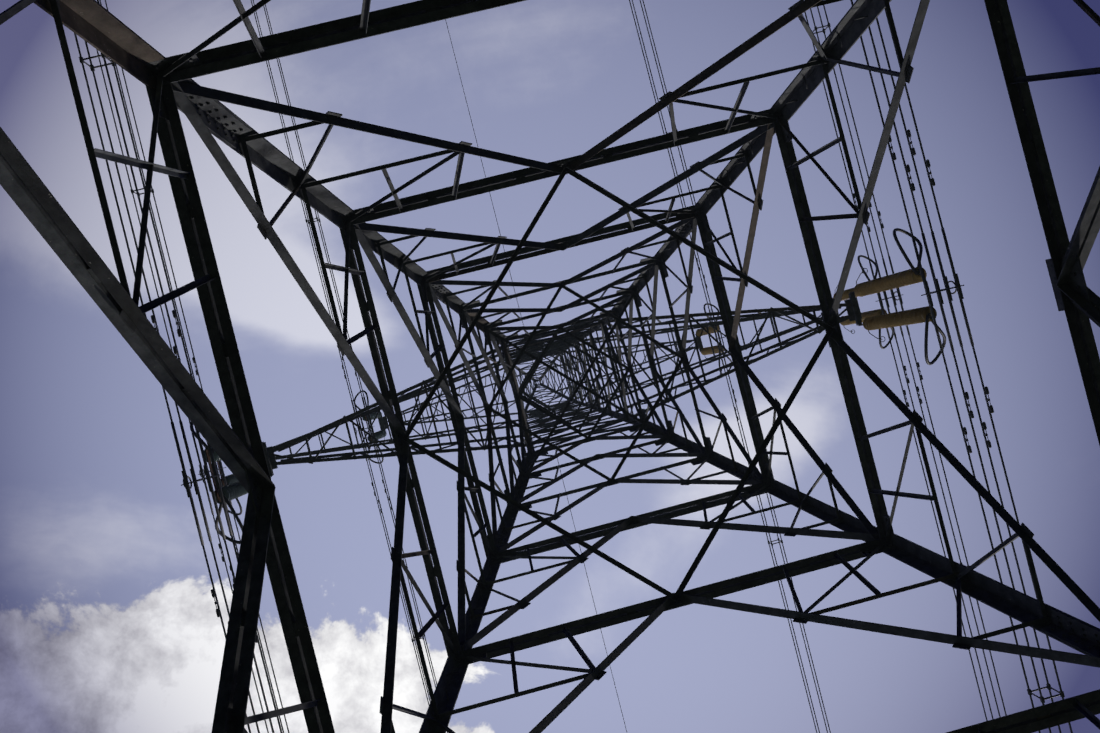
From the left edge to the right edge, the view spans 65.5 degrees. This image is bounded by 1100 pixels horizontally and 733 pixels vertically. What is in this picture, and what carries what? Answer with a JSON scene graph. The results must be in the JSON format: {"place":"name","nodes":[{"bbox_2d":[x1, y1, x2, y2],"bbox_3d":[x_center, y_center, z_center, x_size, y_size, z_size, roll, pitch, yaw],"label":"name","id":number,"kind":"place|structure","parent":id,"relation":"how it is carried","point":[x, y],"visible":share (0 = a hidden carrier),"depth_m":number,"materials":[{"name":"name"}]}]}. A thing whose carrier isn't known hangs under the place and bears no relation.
{"place":"outdoors","nodes":[
{"label":"outdoors","id":0,"kind":"place"},
{"bbox_2d":[0,0,1099,732],"label":"sky","id":1,"kind":"structure","parent":0,"point":[110,623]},
{"label":"field","id":2,"kind":"structure","parent":0,"visible":0},
{"bbox_2d":[0,0,1099,732],"bbox_3d":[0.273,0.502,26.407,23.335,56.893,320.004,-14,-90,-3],"label":"pylon tower","id":3,"kind":"structure","parent":2,"relation":"on","point":[244,452],"depth_m":11.40,"materials":[{"name":"metal"}]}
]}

